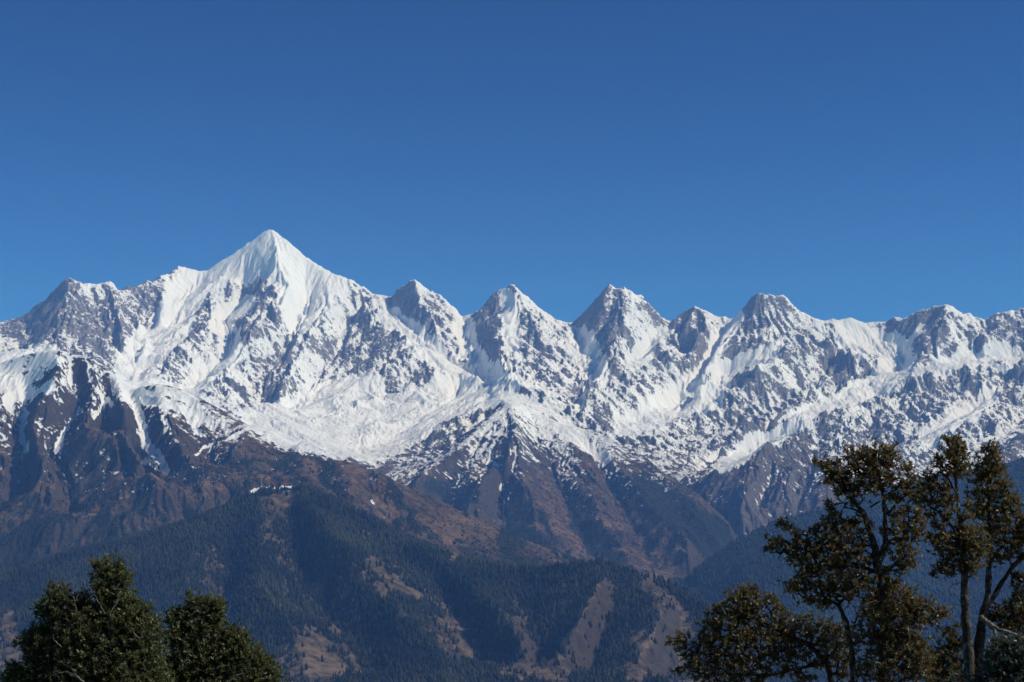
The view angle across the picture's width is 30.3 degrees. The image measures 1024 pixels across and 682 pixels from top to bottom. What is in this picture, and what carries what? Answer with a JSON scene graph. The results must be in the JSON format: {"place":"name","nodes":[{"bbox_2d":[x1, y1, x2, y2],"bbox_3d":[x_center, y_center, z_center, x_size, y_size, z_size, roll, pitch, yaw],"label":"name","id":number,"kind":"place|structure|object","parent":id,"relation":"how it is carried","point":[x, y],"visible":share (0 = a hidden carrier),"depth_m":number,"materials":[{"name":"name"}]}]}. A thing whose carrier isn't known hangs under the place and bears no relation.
{"place":"outdoors","nodes":[
{"label":"outdoors","id":0,"kind":"place"},
{"bbox_2d":[0,350,571,565],"bbox_3d":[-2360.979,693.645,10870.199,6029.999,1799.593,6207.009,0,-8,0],"label":"rocky ridge","id":1,"kind":"structure","parent":0,"point":[53,403],"depth_m":9777.00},
{"bbox_2d":[0,437,739,582],"bbox_3d":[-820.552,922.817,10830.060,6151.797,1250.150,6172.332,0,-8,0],"label":"scrub","id":2,"kind":"object","parent":1,"relation":"on","point":[417,525],"visible":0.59,"depth_m":9923.70,"materials":[{"name":"brown plant"}]},
{"bbox_2d":[0,488,761,681],"bbox_3d":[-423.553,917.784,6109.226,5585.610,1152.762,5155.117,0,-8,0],"label":"hill","id":3,"kind":"structure","parent":0,"point":[657,654],"depth_m":6555.22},
{"bbox_2d":[0,482,814,681],"bbox_3d":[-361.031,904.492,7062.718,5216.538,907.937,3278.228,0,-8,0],"label":"forest","id":4,"kind":"object","parent":3,"relation":"on","point":[423,659],"visible":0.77,"depth_m":7010.26,"materials":[{"name":"plant"}]},
{"bbox_2d":[0,229,1023,538],"bbox_3d":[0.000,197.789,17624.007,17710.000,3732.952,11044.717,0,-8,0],"label":"mountain range","id":5,"kind":"structure","parent":0,"point":[752,407],"depth_m":17583.70,"materials":[{"name":"white snow"}]},
{"bbox_2d":[0,0,1023,322],"label":"sky","id":6,"kind":"structure","parent":0,"point":[860,160],"materials":[{"name":"blue"}]},
{"bbox_2d":[398,363,740,581],"bbox_3d":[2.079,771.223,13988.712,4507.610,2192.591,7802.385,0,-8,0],"label":"mountain spur","id":7,"kind":"structure","parent":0,"point":[509,428],"depth_m":12893.55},
{"bbox_2d":[534,461,1023,681],"bbox_3d":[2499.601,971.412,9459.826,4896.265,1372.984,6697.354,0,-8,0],"label":"valley slope","id":8,"kind":"structure","parent":0,"point":[692,581],"depth_m":9383.90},
{"bbox_2d":[525,457,1023,681],"bbox_3d":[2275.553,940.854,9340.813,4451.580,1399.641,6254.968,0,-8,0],"label":"hillside forest","id":9,"kind":"object","parent":8,"relation":"on","point":[764,557],"visible":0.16,"depth_m":9280.77,"materials":[{"name":"plant"}]},
{"bbox_3d":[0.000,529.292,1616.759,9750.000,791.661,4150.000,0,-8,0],"label":"ground","id":10,"kind":"structure","parent":0,"visible":0},
{"bbox_2d":[0,548,176,681],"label":"oak tree","id":11,"kind":"object","parent":10,"relation":"on","point":[88,639],"visible":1,"depth_m":29.43,"materials":[{"name":"green plant"}]},
{"bbox_2d":[160,586,292,681],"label":"oak tree","id":12,"kind":"object","parent":10,"relation":"on","point":[224,653],"visible":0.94,"depth_m":31.42,"materials":[{"name":"green plant"}]},
{"bbox_2d":[664,579,857,681],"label":"young oak","id":13,"kind":"object","parent":10,"relation":"on","point":[785,636],"visible":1,"depth_m":36.46,"materials":[{"name":"green plant"}]},
{"bbox_2d":[762,434,953,681],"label":"tall oak","id":14,"kind":"object","parent":10,"relation":"on","point":[885,641],"visible":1,"depth_m":34.69,"materials":[{"name":"green plant"}]},
{"bbox_2d":[912,432,994,681],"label":"tall oak","id":15,"kind":"object","parent":10,"relation":"on","point":[962,545],"visible":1,"depth_m":33.79,"materials":[{"name":"green plant"}]},
{"bbox_2d":[919,438,1023,681],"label":"tall oak","id":16,"kind":"object","parent":10,"relation":"on","point":[1015,542],"visible":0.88,"depth_m":35.69,"materials":[{"name":"bark"},{"name":"dark olive green leaf"},{"name":"rust brown leaf"}]},
{"bbox_2d":[935,632,1023,681],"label":"oak sapling","id":17,"kind":"object","parent":10,"relation":"on","point":[1009,661],"visible":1,"depth_m":32.44,"materials":[{"name":"green plant"}]}
]}

